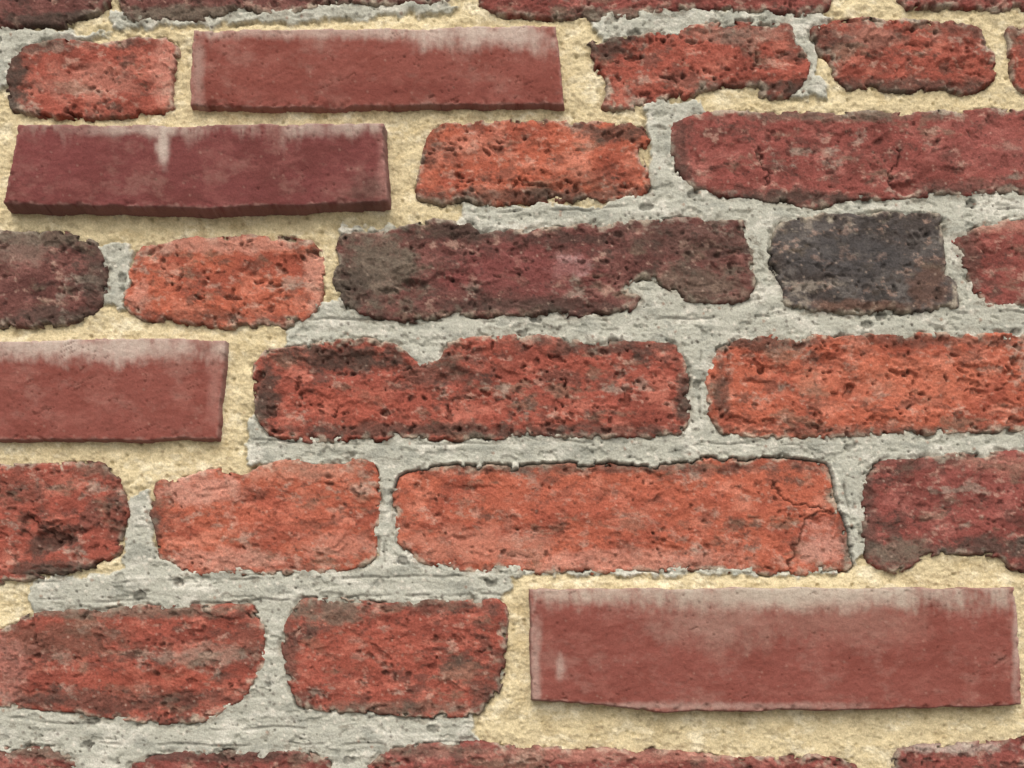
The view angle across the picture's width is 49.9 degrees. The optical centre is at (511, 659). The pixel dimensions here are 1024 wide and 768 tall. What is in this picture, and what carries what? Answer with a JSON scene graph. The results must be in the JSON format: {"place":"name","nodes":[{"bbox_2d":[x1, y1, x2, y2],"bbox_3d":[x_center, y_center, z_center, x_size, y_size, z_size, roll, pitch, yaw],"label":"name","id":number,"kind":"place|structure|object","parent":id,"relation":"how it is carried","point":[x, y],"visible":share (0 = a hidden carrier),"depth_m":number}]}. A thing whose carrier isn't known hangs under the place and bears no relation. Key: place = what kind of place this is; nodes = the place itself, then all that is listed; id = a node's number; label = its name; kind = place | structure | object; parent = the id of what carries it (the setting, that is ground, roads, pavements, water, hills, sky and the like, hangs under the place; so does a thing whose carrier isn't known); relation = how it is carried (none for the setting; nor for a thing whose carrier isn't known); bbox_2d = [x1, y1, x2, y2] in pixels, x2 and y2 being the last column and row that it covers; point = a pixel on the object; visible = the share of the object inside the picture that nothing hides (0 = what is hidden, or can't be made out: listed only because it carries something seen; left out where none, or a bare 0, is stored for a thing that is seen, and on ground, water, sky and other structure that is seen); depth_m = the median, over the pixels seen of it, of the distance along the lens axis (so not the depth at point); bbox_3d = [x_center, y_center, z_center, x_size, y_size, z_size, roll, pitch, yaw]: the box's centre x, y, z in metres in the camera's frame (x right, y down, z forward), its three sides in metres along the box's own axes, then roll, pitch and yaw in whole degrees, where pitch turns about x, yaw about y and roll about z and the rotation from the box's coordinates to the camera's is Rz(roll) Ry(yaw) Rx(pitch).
{"place":"outdoors","nodes":[
{"label":"outdoors","id":0,"kind":"place"},
{"label":"ground","id":1,"kind":"structure","parent":0,"visible":0},
{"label":"surrounding bricks","id":2,"kind":"object","parent":1,"relation":"on","visible":0},
{"bbox_2d":[0,745,75,767],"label":"brick","id":3,"kind":"object","parent":2,"relation":"on","point":[44,757],"visible":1,"depth_m":0.55},
{"bbox_2d":[132,749,331,767],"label":"brick","id":4,"kind":"object","parent":2,"relation":"attached to","point":[228,758],"visible":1,"depth_m":0.55},
{"bbox_2d":[0,603,265,724],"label":"brick","id":5,"kind":"object","parent":4,"relation":"on","point":[193,663],"visible":1,"depth_m":0.55},
{"bbox_2d":[0,460,129,584],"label":"brick","id":6,"kind":"object","parent":5,"relation":"on","point":[66,518],"visible":1,"depth_m":0.55},
{"bbox_2d":[0,338,228,443],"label":"brick","id":7,"kind":"object","parent":6,"relation":"on","point":[141,390],"visible":1,"depth_m":0.55},
{"bbox_2d":[0,230,108,330],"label":"brick","id":8,"kind":"object","parent":7,"relation":"on","point":[56,279],"visible":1,"depth_m":0.55},
{"bbox_2d":[4,123,391,218],"bbox_3d":[-0.155,-0.243,0.550,0.193,0.046,0.022,0,0,0],"label":"brick","id":9,"kind":"object","parent":8,"relation":"on","point":[220,171],"visible":1,"depth_m":0.54},
{"bbox_2d":[6,36,180,122],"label":"brick","id":10,"kind":"object","parent":9,"relation":"on","point":[92,82],"visible":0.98,"depth_m":0.55},
{"bbox_2d":[0,0,111,30],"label":"brick","id":11,"kind":"object","parent":10,"relation":"on","point":[58,15],"visible":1,"depth_m":0.55},
{"bbox_2d":[190,25,564,113],"bbox_3d":[-0.067,-0.294,0.553,0.189,0.044,0.017,0,0,0],"label":"brick","id":12,"kind":"object","parent":9,"relation":"on","point":[478,68],"visible":1,"depth_m":0.55},
{"bbox_2d":[118,0,449,22],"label":"brick","id":13,"kind":"object","parent":12,"relation":"on","point":[195,11],"visible":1,"depth_m":0.55},
{"bbox_2d":[478,0,831,22],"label":"brick","id":14,"kind":"object","parent":12,"relation":"on","point":[547,11],"visible":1,"depth_m":0.55},
{"bbox_2d":[367,740,857,767],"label":"brick","id":15,"kind":"object","parent":2,"relation":"attached to","point":[475,754],"visible":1,"depth_m":0.55},
{"bbox_2d":[281,597,508,718],"bbox_3d":[-0.058,-0.001,0.553,0.119,0.066,0.015,0,0,0],"label":"brick","id":16,"kind":"object","parent":15,"relation":"on","point":[429,658],"visible":1,"depth_m":0.55},
{"bbox_2d":[149,458,381,575],"bbox_3d":[-0.123,-0.071,0.554,0.120,0.065,0.015,0,0,0],"label":"brick","id":17,"kind":"object","parent":16,"relation":"on","point":[286,517],"visible":1,"depth_m":0.55},
{"bbox_2d":[252,334,690,443],"bbox_3d":[-0.020,-0.135,0.553,0.224,0.060,0.016,0,0,0],"label":"brick","id":18,"kind":"object","parent":17,"relation":"on","point":[484,387],"visible":1,"depth_m":0.55},
{"bbox_2d":[332,216,755,323],"bbox_3d":[0.016,-0.195,0.553,0.217,0.060,0.016,0,0,0],"label":"brick","id":19,"kind":"object","parent":18,"relation":"on","point":[434,269],"visible":1,"depth_m":0.55},
{"bbox_2d":[415,118,651,207],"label":"brick","id":20,"kind":"object","parent":19,"relation":"on","point":[502,163],"visible":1,"depth_m":0.55},
{"bbox_2d":[586,21,810,112],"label":"brick","id":21,"kind":"object","parent":20,"relation":"on","point":[695,60],"visible":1,"depth_m":0.55},
{"bbox_2d":[0,0,1023,767],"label":"mortar","id":22,"kind":"object","parent":15,"relation":"on","point":[266,716],"visible":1,"depth_m":0.55},
{"bbox_2d":[123,234,324,330],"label":"brick","id":23,"kind":"object","parent":22,"relation":"attached to","point":[252,281],"visible":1,"depth_m":0.55},
{"bbox_2d":[670,108,1023,209],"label":"brick","id":24,"kind":"object","parent":22,"relation":"on","point":[814,160],"visible":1,"depth_m":0.55},
{"bbox_2d":[809,16,996,96],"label":"brick","id":25,"kind":"object","parent":24,"relation":"on","point":[905,56],"visible":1,"depth_m":0.55},
{"bbox_2d":[1004,26,1023,93],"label":"brick","id":26,"kind":"object","parent":24,"relation":"on","point":[1014,37],"visible":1,"depth_m":0.55},
{"bbox_2d":[896,0,1023,13],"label":"brick","id":27,"kind":"object","parent":26,"relation":"on","point":[992,6],"visible":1,"depth_m":0.55},
{"bbox_2d":[528,587,1020,712],"bbox_3d":[0.130,-0.005,0.551,0.246,0.065,0.020,0,0,0],"label":"brick","id":28,"kind":"object","parent":15,"relation":"on","point":[725,649],"visible":1,"depth_m":0.54},
{"bbox_2d":[392,458,851,576],"bbox_3d":[0.055,-0.072,0.555,0.236,0.064,0.013,0,0,0],"label":"brick","id":29,"kind":"object","parent":28,"relation":"on","point":[767,517],"visible":1,"depth_m":0.55},
{"bbox_2d":[891,736,1023,767],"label":"brick","id":30,"kind":"object","parent":2,"relation":"attached to","point":[1009,753],"visible":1,"depth_m":0.55},
{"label":"brick","id":31,"kind":"object","parent":30,"relation":"on","visible":0},
{"bbox_2d":[861,450,1023,573],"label":"brick","id":32,"kind":"object","parent":31,"relation":"on","point":[962,504],"visible":1,"depth_m":0.55},
{"bbox_2d":[705,332,1023,439],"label":"brick","id":33,"kind":"object","parent":32,"relation":"on","point":[917,384],"visible":1,"depth_m":0.55},
{"bbox_2d":[767,211,958,315],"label":"brick","id":34,"kind":"object","parent":33,"relation":"on","point":[843,264],"visible":1,"depth_m":0.55},
{"bbox_2d":[951,219,1023,306],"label":"brick","id":35,"kind":"object","parent":33,"relation":"on","point":[992,259],"visible":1,"depth_m":0.55}
]}

